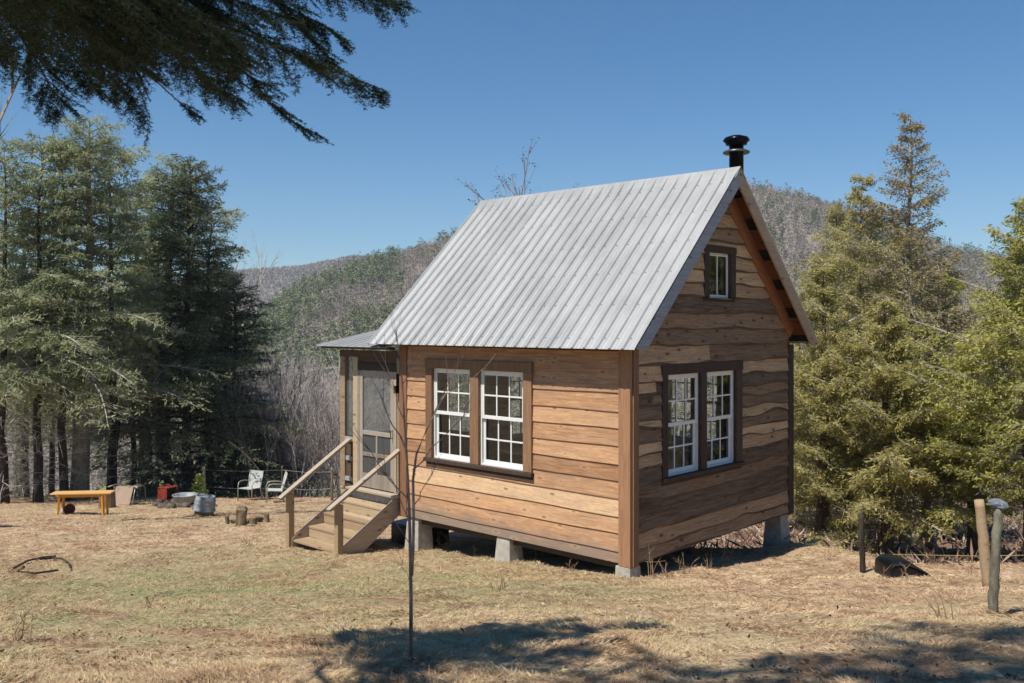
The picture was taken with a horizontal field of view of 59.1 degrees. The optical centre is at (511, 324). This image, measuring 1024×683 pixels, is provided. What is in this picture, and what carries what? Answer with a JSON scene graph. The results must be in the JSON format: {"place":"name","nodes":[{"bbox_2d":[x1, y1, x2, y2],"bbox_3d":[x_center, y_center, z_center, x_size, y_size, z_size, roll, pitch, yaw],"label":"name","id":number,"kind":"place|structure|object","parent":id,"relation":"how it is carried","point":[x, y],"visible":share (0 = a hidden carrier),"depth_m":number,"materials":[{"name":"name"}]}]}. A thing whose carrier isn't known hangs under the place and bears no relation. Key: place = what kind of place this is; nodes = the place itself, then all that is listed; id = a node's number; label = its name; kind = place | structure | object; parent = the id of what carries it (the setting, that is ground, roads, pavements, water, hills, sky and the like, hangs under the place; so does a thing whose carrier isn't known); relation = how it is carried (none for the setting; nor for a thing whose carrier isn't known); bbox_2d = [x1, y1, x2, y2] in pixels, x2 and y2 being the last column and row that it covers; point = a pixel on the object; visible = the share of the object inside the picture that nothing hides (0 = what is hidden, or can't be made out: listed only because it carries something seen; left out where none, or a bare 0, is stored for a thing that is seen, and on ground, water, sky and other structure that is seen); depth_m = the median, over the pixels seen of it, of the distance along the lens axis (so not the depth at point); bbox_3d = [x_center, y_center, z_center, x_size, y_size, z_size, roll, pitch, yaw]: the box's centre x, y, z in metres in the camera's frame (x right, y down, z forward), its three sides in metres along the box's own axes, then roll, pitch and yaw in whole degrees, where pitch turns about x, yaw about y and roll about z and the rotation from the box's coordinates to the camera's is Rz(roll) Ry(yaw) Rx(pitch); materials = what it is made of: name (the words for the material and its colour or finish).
{"place":"outdoors","nodes":[
{"label":"outdoors","id":0,"kind":"place"},
{"bbox_2d":[0,197,1023,682],"bbox_3d":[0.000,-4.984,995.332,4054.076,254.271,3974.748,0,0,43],"label":"ground","id":1,"kind":"structure","parent":0,"point":[554,561],"depth_m":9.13,"materials":[{"name":"plant"}]},
{"bbox_2d":[0,28,24,138],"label":"bare tree","id":2,"kind":"object","parent":1,"relation":"on","point":[8,101],"visible":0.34,"depth_m":19.28,"materials":[{"name":"brown plant"}]},
{"bbox_2d":[12,605,34,641],"bbox_3d":[-2.973,1.830,5.497,0.135,0.205,0.126,0,0,-22],"label":"dry weed","id":3,"kind":"object","parent":1,"relation":"on","point":[16,630],"visible":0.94,"depth_m":5.49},
{"bbox_2d":[0,194,92,490],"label":"hemlock tree","id":4,"kind":"object","parent":1,"relation":"on","point":[12,312],"visible":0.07,"depth_m":30.50,"materials":[{"name":"green plant"}]},
{"bbox_2d":[0,204,104,496],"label":"hemlock tree","id":5,"kind":"object","parent":1,"relation":"on","point":[24,493],"visible":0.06,"depth_m":35.84,"materials":[{"name":"green plant"}]},
{"bbox_2d":[0,129,114,502],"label":"hemlock tree","id":6,"kind":"object","parent":1,"relation":"on","point":[38,466],"visible":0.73,"depth_m":28.17,"materials":[{"name":"green plant"}]},
{"bbox_2d":[0,144,116,503],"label":"hemlock tree","id":7,"kind":"object","parent":1,"relation":"on","point":[5,200],"visible":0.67,"depth_m":27.91,"materials":[{"name":"green plant"}]},
{"bbox_2d":[9,267,127,496],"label":"hemlock tree","id":8,"kind":"object","parent":1,"relation":"on","point":[52,470],"visible":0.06,"depth_m":37.85,"materials":[{"name":"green plant"}]},
{"bbox_2d":[64,504,74,513],"bbox_3d":[-11.459,4.777,23.393,0.280,0.259,0.159,0,0,-17],"label":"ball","id":9,"kind":"object","parent":1,"relation":"on","point":[69,508],"visible":0.98,"depth_m":23.41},
{"bbox_2d":[50,490,115,514],"bbox_3d":[-11.117,4.668,23.396,1.503,0.664,0.406,0,0,-6],"label":"bench","id":10,"kind":"object","parent":1,"relation":"on","point":[63,495],"visible":0.88,"depth_m":23.27,"materials":[{"name":"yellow wood"}]},
{"bbox_2d":[0,133,170,500],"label":"hemlock tree","id":11,"kind":"object","parent":1,"relation":"on","point":[64,482],"visible":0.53,"depth_m":28.63,"materials":[{"name":"green plant"}]},
{"bbox_2d":[0,111,173,500],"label":"hemlock tree","id":12,"kind":"object","parent":1,"relation":"on","point":[80,464],"visible":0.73,"depth_m":29.21,"materials":[{"name":"green plant"}]},
{"bbox_2d":[98,492,115,508],"bbox_3d":[-11.300,4.931,25.197,0.475,0.545,0.477,0,0,-11],"label":"stump","id":13,"kind":"object","parent":1,"relation":"on","point":[112,500],"visible":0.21,"depth_m":25.04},
{"bbox_2d":[6,140,231,492],"bbox_3d":[-13.728,0.013,31.805,8.191,12.637,6.748,0,0,0],"label":"hemlock tree","id":14,"kind":"object","parent":1,"relation":"on","point":[116,423],"visible":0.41,"depth_m":30.87,"materials":[{"name":"green plant"}]},
{"bbox_2d":[55,282,197,496],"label":"hemlock tree","id":15,"kind":"object","parent":1,"relation":"on","point":[133,445],"visible":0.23,"depth_m":32.70,"materials":[{"name":"green plant"}]},
{"bbox_2d":[108,483,145,504],"bbox_3d":[-11.703,5.169,27.605,1.006,0.624,0.770,0,0,9],"label":"lawn chair","id":16,"kind":"object","parent":1,"relation":"on","point":[123,494],"visible":0.88,"depth_m":27.35,"materials":[{"name":"fabric"}]},
{"bbox_2d":[44,192,261,496],"bbox_3d":[-13.901,1.145,35.563,8.340,13.003,7.114,0,0,30],"label":"hemlock tree","id":17,"kind":"object","parent":1,"relation":"on","point":[136,271],"visible":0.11,"depth_m":34.42,"materials":[{"name":"green plant"}]},
{"bbox_2d":[44,152,288,496],"bbox_3d":[-13.165,0.204,33.336,8.762,13.659,7.473,0,0,5],"label":"hemlock tree","id":18,"kind":"object","parent":1,"relation":"on","point":[148,270],"visible":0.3,"depth_m":33.76,"materials":[{"name":"green plant"}]},
{"bbox_2d":[157,484,177,499],"bbox_3d":[-10.636,5.192,27.912,0.450,0.518,0.453,0,0,26],"label":"metal box","id":19,"kind":"object","parent":1,"relation":"on","point":[166,491],"visible":0.81,"depth_m":27.80,"materials":[{"name":"metal"}]},
{"bbox_2d":[56,152,311,497],"bbox_3d":[-11.450,0.713,33.003,9.512,14.034,9.048,0,0,43],"label":"hemlock tree","id":20,"kind":"object","parent":1,"relation":"on","point":[187,423],"visible":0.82,"depth_m":32.70,"materials":[{"name":"green plant"}]},
{"bbox_2d":[172,492,197,503],"bbox_3d":[-9.654,5.125,26.654,0.730,0.230,0.730,0,0,0],"label":"basin","id":21,"kind":"object","parent":1,"relation":"on","point":[183,497],"visible":0.79,"depth_m":26.47,"materials":[{"name":"metal"}]},
{"bbox_2d":[106,202,276,495],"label":"hemlock tree","id":22,"kind":"object","parent":1,"relation":"on","point":[225,220],"visible":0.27,"depth_m":35.46,"materials":[{"name":"green plant"}]},
{"bbox_2d":[189,473,208,493],"bbox_3d":[-10.391,5.384,29.926,0.695,0.922,0.604,0,0,-14],"label":"conifer seedling","id":23,"kind":"object","parent":1,"relation":"on","point":[197,483],"visible":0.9,"depth_m":29.91,"materials":[{"name":"green plant"}]},
{"bbox_2d":[130,258,271,497],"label":"hemlock tree","id":24,"kind":"object","parent":1,"relation":"on","point":[178,445],"visible":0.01,"depth_m":41.45,"materials":[{"name":"green plant"}]},
{"bbox_2d":[194,511,213,516],"bbox_3d":[-7.556,4.654,22.154,0.467,0.286,0.477,0,0,38],"label":"stump","id":25,"kind":"object","parent":1,"relation":"on","point":[198,514],"visible":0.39,"depth_m":21.97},
{"bbox_2d":[190,494,217,512],"bbox_3d":[-7.559,4.376,22.158,0.548,0.416,0.549,0,0,-45],"label":"washtub","id":26,"kind":"object","parent":25,"relation":"on","point":[205,503],"visible":1,"depth_m":21.96,"materials":[{"name":"metal"}]},
{"bbox_2d":[0,0,420,147],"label":"hemlock tree","id":27,"kind":"object","parent":1,"relation":"on","point":[143,29],"visible":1,"depth_m":3.95,"materials":[{"name":"green plant"}]},
{"bbox_2d":[132,278,340,497],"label":"hemlock tree","id":28,"kind":"object","parent":1,"relation":"on","point":[243,315],"visible":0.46,"depth_m":35.00,"materials":[{"name":"green plant"}]},
{"bbox_2d":[235,505,247,526],"bbox_3d":[-5.650,4.032,18.865,0.259,0.499,0.306,0,0,-29],"label":"log","id":29,"kind":"object","parent":1,"relation":"on","point":[241,515],"visible":0.89,"depth_m":18.77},
{"bbox_2d":[206,356,285,491],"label":"bare sapling","id":30,"kind":"object","parent":1,"relation":"on","point":[252,419],"visible":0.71,"depth_m":33.81,"materials":[{"name":"plant"}]},
{"bbox_2d":[209,365,284,496],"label":"bare sapling","id":31,"kind":"object","parent":1,"relation":"on","point":[231,479],"visible":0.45,"depth_m":34.55,"materials":[{"name":"plant"}]},
{"bbox_2d":[237,469,263,500],"bbox_3d":[-8.573,5.312,29.661,0.592,0.988,0.654,0,0,23],"label":"patio chair","id":32,"kind":"object","parent":1,"relation":"on","point":[254,482],"visible":0.91,"depth_m":29.82,"materials":[{"name":"metal"}]},
{"bbox_2d":[214,399,287,496],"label":"bare sapling","id":33,"kind":"object","parent":1,"relation":"on","point":[244,442],"visible":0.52,"depth_m":34.37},
{"bbox_2d":[219,398,283,490],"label":"bare sapling","id":34,"kind":"object","parent":1,"relation":"on","point":[264,437],"visible":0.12,"depth_m":36.24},
{"bbox_2d":[212,233,296,441],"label":"bare tree","id":35,"kind":"object","parent":1,"relation":"on","point":[261,277],"visible":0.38,"depth_m":39.01,"materials":[{"name":"plant"}]},
{"bbox_2d":[198,338,319,426],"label":"bare sapling","id":36,"kind":"object","parent":1,"relation":"on","point":[276,373],"visible":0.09,"depth_m":56.30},
{"bbox_2d":[142,254,400,325],"bbox_3d":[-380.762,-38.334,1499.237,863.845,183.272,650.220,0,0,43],"label":"distant ridge woods","id":37,"kind":"object","parent":1,"relation":"on","point":[272,272],"visible":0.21,"depth_m":1520.58,"materials":[{"name":"plant"}]},
{"bbox_2d":[243,377,301,495],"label":"bare sapling","id":38,"kind":"object","parent":1,"relation":"on","point":[270,438],"visible":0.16,"depth_m":36.57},
{"bbox_2d":[247,327,297,496],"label":"bare sapling","id":39,"kind":"object","parent":1,"relation":"on","point":[275,372],"visible":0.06,"depth_m":51.23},
{"bbox_2d":[239,349,313,492],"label":"bare sapling","id":40,"kind":"object","parent":1,"relation":"on","point":[272,411],"visible":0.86,"depth_m":33.97,"materials":[{"name":"plant"}]},
{"bbox_2d":[266,471,287,502],"bbox_3d":[-7.412,5.160,28.440,0.654,0.988,0.592,0,0,-18],"label":"patio chair","id":41,"kind":"object","parent":1,"relation":"on","point":[278,489],"visible":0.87,"depth_m":28.41,"materials":[{"name":"metal"}]},
{"bbox_2d":[253,408,307,484],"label":"bare sapling","id":42,"kind":"object","parent":1,"relation":"on","point":[283,455],"visible":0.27,"depth_m":36.11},
{"bbox_2d":[245,369,328,494],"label":"bare sapling","id":43,"kind":"object","parent":1,"relation":"on","point":[281,423],"visible":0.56,"depth_m":35.43,"materials":[{"name":"plant"}]},
{"bbox_2d":[246,346,330,496],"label":"bare sapling","id":44,"kind":"object","parent":1,"relation":"on","point":[287,399],"visible":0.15,"depth_m":44.14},
{"bbox_2d":[251,354,326,497],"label":"bare sapling","id":45,"kind":"object","parent":1,"relation":"on","point":[294,407],"visible":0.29,"depth_m":37.81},
{"bbox_2d":[260,336,322,492],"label":"bare sapling","id":46,"kind":"object","parent":1,"relation":"on","point":[294,367],"visible":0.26,"depth_m":38.54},
{"bbox_2d":[257,377,326,496],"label":"bare sapling","id":47,"kind":"object","parent":1,"relation":"on","point":[284,424],"visible":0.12,"depth_m":40.74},
{"bbox_2d":[258,371,325,493],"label":"bare sapling","id":48,"kind":"object","parent":1,"relation":"on","point":[299,427],"visible":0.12,"depth_m":39.86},
{"bbox_2d":[265,413,324,496],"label":"bare sapling","id":49,"kind":"object","parent":1,"relation":"on","point":[299,463],"visible":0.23,"depth_m":37.19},
{"bbox_2d":[265,354,333,497],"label":"bare sapling","id":50,"kind":"object","parent":1,"relation":"on","point":[307,402],"visible":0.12,"depth_m":47.69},
{"bbox_2d":[276,408,323,496],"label":"bare sapling","id":51,"kind":"object","parent":1,"relation":"on","point":[297,460],"visible":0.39,"depth_m":35.69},
{"bbox_2d":[265,387,339,497],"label":"bare sapling","id":52,"kind":"object","parent":1,"relation":"on","point":[325,430],"visible":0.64,"depth_m":34.92,"materials":[{"name":"plant"}]},
{"bbox_2d":[283,423,321,495],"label":"bare sapling","id":53,"kind":"object","parent":1,"relation":"on","point":[299,458],"visible":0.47,"depth_m":35.23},
{"bbox_2d":[274,368,331,497],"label":"bare sapling","id":54,"kind":"object","parent":1,"relation":"on","point":[310,447],"visible":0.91,"depth_m":33.77,"materials":[{"name":"plant"}]},
{"bbox_2d":[285,419,330,497],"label":"bare sapling","id":55,"kind":"object","parent":1,"relation":"on","point":[298,455],"visible":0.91,"depth_m":33.44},
{"bbox_2d":[278,382,339,497],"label":"bare sapling","id":56,"kind":"object","parent":1,"relation":"on","point":[318,424],"visible":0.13,"depth_m":42.67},
{"bbox_2d":[290,399,340,497],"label":"bare sapling","id":57,"kind":"object","parent":1,"relation":"on","point":[323,447],"visible":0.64,"depth_m":34.27,"materials":[{"name":"plant"}]},
{"bbox_2d":[264,348,370,496],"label":"bare sapling","id":58,"kind":"object","parent":1,"relation":"on","point":[318,377],"visible":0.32,"depth_m":39.16,"materials":[{"name":"plant"}]},
{"bbox_2d":[260,351,376,497],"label":"bare sapling","id":59,"kind":"object","parent":1,"relation":"on","point":[308,391],"visible":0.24,"depth_m":44.59,"materials":[{"name":"plant"}]},
{"bbox_2d":[299,391,339,497],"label":"bare sapling","id":60,"kind":"object","parent":1,"relation":"on","point":[314,447],"visible":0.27,"depth_m":36.36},
{"bbox_2d":[270,328,370,495],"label":"bare sapling","id":61,"kind":"object","parent":1,"relation":"on","point":[308,366],"visible":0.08,"depth_m":63.09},
{"bbox_2d":[290,321,372,495],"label":"bare sapling","id":62,"kind":"object","parent":1,"relation":"on","point":[334,381],"visible":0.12,"depth_m":61.11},
{"bbox_2d":[300,375,369,497],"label":"bare sapling","id":63,"kind":"object","parent":1,"relation":"on","point":[327,426],"visible":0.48,"depth_m":35.24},
{"bbox_2d":[297,366,382,497],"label":"bare sapling","id":64,"kind":"object","parent":1,"relation":"on","point":[335,410],"visible":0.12,"depth_m":47.07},
{"bbox_2d":[293,352,387,494],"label":"bare sapling","id":65,"kind":"object","parent":1,"relation":"on","point":[367,403],"visible":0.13,"depth_m":59.60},
{"bbox_2d":[303,405,385,497],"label":"bare sapling","id":66,"kind":"object","parent":1,"relation":"on","point":[338,453],"visible":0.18,"depth_m":43.65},
{"bbox_2d":[310,366,381,497],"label":"bare sapling","id":67,"kind":"object","parent":1,"relation":"on","point":[331,429],"visible":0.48,"depth_m":35.12,"materials":[{"name":"plant"}]},
{"bbox_2d":[311,378,387,462],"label":"bare sapling","id":68,"kind":"object","parent":1,"relation":"on","point":[385,394],"visible":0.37,"depth_m":35.48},
{"bbox_2d":[325,407,373,492],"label":"bare sapling","id":69,"kind":"object","parent":1,"relation":"on","point":[338,442],"visible":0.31,"depth_m":34.89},
{"bbox_2d":[320,331,388,488],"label":"bare sapling","id":70,"kind":"object","parent":1,"relation":"on","point":[372,382],"visible":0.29,"depth_m":41.42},
{"bbox_2d":[391,518,448,545],"bbox_3d":[-1.520,3.492,14.904,0.880,0.445,0.600,0,0,43],"label":"storage tub","id":71,"kind":"object","parent":1,"relation":"on","point":[397,535],"visible":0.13,"depth_m":14.78,"materials":[{"name":"black plastic"}]},
{"bbox_2d":[351,296,494,661],"bbox_3d":[-0.461,0.773,4.565,0.674,1.901,0.576,0,0,11],"label":"sapling","id":72,"kind":"object","parent":1,"relation":"on","point":[411,542],"visible":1,"depth_m":4.53,"materials":[{"name":"brown plant"}]},
{"bbox_2d":[491,569,512,590],"bbox_3d":[-0.133,2.575,9.136,0.250,0.247,0.257,0,0,43],"label":"dry weed","id":73,"kind":"object","parent":1,"relation":"on","point":[501,578],"visible":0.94,"depth_m":9.14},
{"bbox_2d":[0,529,1023,682],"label":"fallen leaves","id":74,"kind":"object","parent":1,"relation":"on","point":[686,652],"depth_m":5.47,"materials":[{"name":"plant"}]},
{"bbox_2d":[5,177,1023,494],"bbox_3d":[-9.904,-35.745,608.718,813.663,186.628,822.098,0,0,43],"label":"conifers","id":75,"kind":"object","parent":1,"relation":"on","point":[353,275],"visible":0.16,"depth_m":555.86,"materials":[{"name":"plant"}]},
{"bbox_2d":[6,180,1023,496],"bbox_3d":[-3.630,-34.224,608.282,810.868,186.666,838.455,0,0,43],"label":"bare woods","id":76,"kind":"object","parent":1,"relation":"on","point":[412,254],"visible":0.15,"depth_m":596.28,"materials":[{"name":"plant"}]},
{"bbox_2d":[457,137,575,379],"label":"deciduous tree","id":77,"kind":"object","parent":1,"relation":"on","point":[519,192],"visible":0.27,"depth_m":29.54,"materials":[{"name":"brown plant"}]},
{"bbox_2d":[12,490,1023,563],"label":"brush litter","id":78,"kind":"object","parent":1,"relation":"on","point":[930,557],"visible":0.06,"depth_m":19.54,"materials":[{"name":"plant"}]},
{"bbox_2d":[277,135,818,577],"bbox_3d":[0.427,0.871,14.293,6.520,7.377,6.001,0,0,43],"label":"cabin","id":79,"kind":"object","parent":1,"relation":"on","point":[598,319],"visible":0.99,"depth_m":12.81,"materials":[{"name":"wood"}]},
{"bbox_2d":[357,370,396,493],"bbox_3d":[-2.173,1.698,14.483,0.992,1.908,0.108,0,0,43],"label":"screen door","id":80,"kind":"structure","parent":79,"relation":"in","point":[377,481],"depth_m":14.48,"materials":[{"name":"white wood"}]},
{"bbox_2d":[434,368,469,462],"bbox_3d":[-0.834,1.322,13.287,0.810,1.340,0.108,0,0,43],"label":"window","id":81,"kind":"structure","parent":79,"relation":"in","point":[437,371],"depth_m":13.36,"materials":[{"name":"white paint"}]},
{"bbox_2d":[481,371,522,470],"bbox_3d":[-0.095,1.322,12.598,0.850,1.340,0.108,0,0,43],"label":"window","id":82,"kind":"structure","parent":79,"relation":"in","point":[484,461],"depth_m":12.66,"materials":[{"name":"white paint"}]},
{"bbox_2d":[491,446,522,463],"bbox_3d":[0.066,2.314,13.042,0.640,1.035,0.400,0,0,43],"label":"interior table","id":83,"kind":"object","parent":79,"relation":"on","point":[516,450],"visible":0.24,"depth_m":13.04,"materials":[{"name":"brown wood"}]},
{"bbox_2d":[508,376,522,439],"bbox_3d":[0.256,1.322,16.051,0.108,1.340,1.000,0,0,43],"label":"window","id":84,"kind":"structure","parent":79,"relation":"in","point":[519,435],"depth_m":15.86,"materials":[{"name":"white paint"}]},
{"bbox_2d":[668,373,697,475],"bbox_3d":[2.213,1.312,11.995,0.108,1.320,0.800,0,0,43],"label":"window","id":85,"kind":"structure","parent":79,"relation":"in","point":[693,421],"depth_m":12.15,"materials":[{"name":"white paint"}]},
{"bbox_2d":[668,376,718,443],"bbox_3d":[3.087,1.322,15.370,1.000,1.340,0.108,0,0,43],"label":"window","id":86,"kind":"structure","parent":79,"relation":"in","point":[670,382],"depth_m":15.49,"materials":[{"name":"white paint"}]},
{"bbox_2d":[668,440,725,468],"bbox_3d":[2.947,2.387,14.634,1.060,0.890,0.660,0,0,43],"label":"kitchen cupboard","id":87,"kind":"object","parent":79,"relation":"on","point":[678,454],"visible":0.2,"depth_m":14.42,"materials":[{"name":"white paint"}]},
{"bbox_2d":[710,252,727,298],"bbox_3d":[2.834,-0.683,12.660,0.109,0.630,0.580,0,0,43],"label":"window","id":88,"kind":"structure","parent":79,"relation":"in","point":[724,257],"depth_m":12.82,"materials":[{"name":"white paint"}]},
{"bbox_2d":[707,370,732,467],"bbox_3d":[2.861,1.312,12.689,0.108,1.320,0.800,0,0,43],"label":"window","id":89,"kind":"structure","parent":79,"relation":"in","point":[729,374],"depth_m":12.80,"materials":[{"name":"white paint"}]},
{"bbox_2d":[789,291,836,528],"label":"cedar tree","id":90,"kind":"object","parent":1,"relation":"on","point":[800,296],"visible":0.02,"depth_m":26.60,"materials":[{"name":"green plant"}]},
{"bbox_2d":[788,198,907,531],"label":"cedar tree","id":91,"kind":"object","parent":1,"relation":"on","point":[839,214],"visible":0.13,"depth_m":26.20,"materials":[{"name":"green plant"}]},
{"bbox_2d":[788,251,933,553],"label":"cedar tree","id":92,"kind":"object","parent":1,"relation":"on","point":[823,494],"visible":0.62,"depth_m":18.16,"materials":[{"name":"green plant"}]},
{"bbox_2d":[858,513,865,572],"bbox_3d":[4.508,2.862,11.623,0.094,0.855,0.077,0,0,0],"label":"fence post","id":93,"kind":"object","parent":1,"relation":"on","point":[862,544],"visible":0.95,"depth_m":11.59,"materials":[{"name":"brown wood"}]},
{"bbox_2d":[800,172,947,540],"bbox_3d":[8.648,0.975,21.833,3.595,9.450,3.595,0,0,43],"label":"cedar tree","id":94,"kind":"object","parent":1,"relation":"on","point":[856,225],"visible":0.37,"depth_m":21.85,"materials":[{"name":"green plant"}]},
{"bbox_2d":[796,298,991,556],"bbox_3d":[7.470,2.210,17.562,3.460,5.477,4.323,0,0,-9],"label":"cedar tree","id":95,"kind":"object","parent":1,"relation":"on","point":[897,418],"visible":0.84,"depth_m":17.05,"materials":[{"name":"green plant"}]},
{"bbox_2d":[874,553,930,577],"bbox_3d":[4.932,3.064,11.386,0.539,0.265,0.544,0,0,0],"label":"feed tub","id":96,"kind":"object","parent":1,"relation":"on","point":[883,561],"visible":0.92,"depth_m":11.20,"materials":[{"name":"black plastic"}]},
{"bbox_2d":[840,223,975,534],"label":"cedar tree","id":97,"kind":"object","parent":1,"relation":"on","point":[902,260],"visible":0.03,"depth_m":24.79,"materials":[{"name":"green plant"}]},
{"bbox_2d":[838,109,979,543],"bbox_3d":[9.389,0.207,21.005,3.526,10.591,3.619,0,0,43],"label":"cedar tree","id":98,"kind":"object","parent":1,"relation":"on","point":[910,281],"visible":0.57,"depth_m":20.94,"materials":[{"name":"green plant"}]},
{"bbox_2d":[917,353,938,557],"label":"dead tree","id":99,"kind":"object","parent":1,"relation":"on","point":[926,505],"visible":0.22,"depth_m":17.53,"materials":[{"name":"brown plant"}]},
{"bbox_2d":[919,588,952,618],"bbox_3d":[3.233,2.119,6.890,0.179,0.251,0.201,0,0,-8],"label":"dry weed","id":100,"kind":"object","parent":1,"relation":"on","point":[938,614],"visible":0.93,"depth_m":6.83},
{"bbox_2d":[874,336,1022,561],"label":"cedar tree","id":101,"kind":"object","parent":1,"relation":"on","point":[948,432],"visible":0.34,"depth_m":16.63,"materials":[{"name":"green plant"}]},
{"bbox_2d":[883,251,1022,542],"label":"cedar tree","id":102,"kind":"object","parent":1,"relation":"on","point":[950,306],"visible":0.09,"depth_m":21.92,"materials":[{"name":"green plant"}]},
{"bbox_2d":[885,193,1023,560],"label":"cedar tree","id":103,"kind":"object","parent":1,"relation":"on","point":[1006,347],"visible":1,"depth_m":14.59,"materials":[{"name":"green plant"}]},
{"bbox_2d":[974,499,989,586],"bbox_3d":[5.247,2.475,10.035,0.212,1.068,0.123,0,0,0],"label":"leaning log post","id":104,"kind":"object","parent":1,"relation":"on","point":[983,539],"visible":0.84,"depth_m":9.99,"materials":[{"name":"brown wood"}]},
{"bbox_2d":[987,508,1002,613],"bbox_3d":[3.837,1.916,7.163,0.112,0.945,0.086,0,0,0],"label":"log post","id":105,"kind":"object","parent":1,"relation":"on","point":[994,574],"visible":0.94,"depth_m":7.14,"materials":[{"name":"grey wood"}]},
{"bbox_2d":[988,498,1008,509],"bbox_3d":[3.853,1.425,7.162,0.144,0.096,0.108,0,0,0],"label":"rock","id":106,"kind":"object","parent":105,"relation":"on","point":[996,503],"visible":1,"depth_m":7.13,"materials":[{"name":"stone"}]},
{"bbox_2d":[0,0,1023,290],"label":"sky","id":107,"kind":"structure","parent":0,"point":[611,91],"materials":[{"name":"blue"}]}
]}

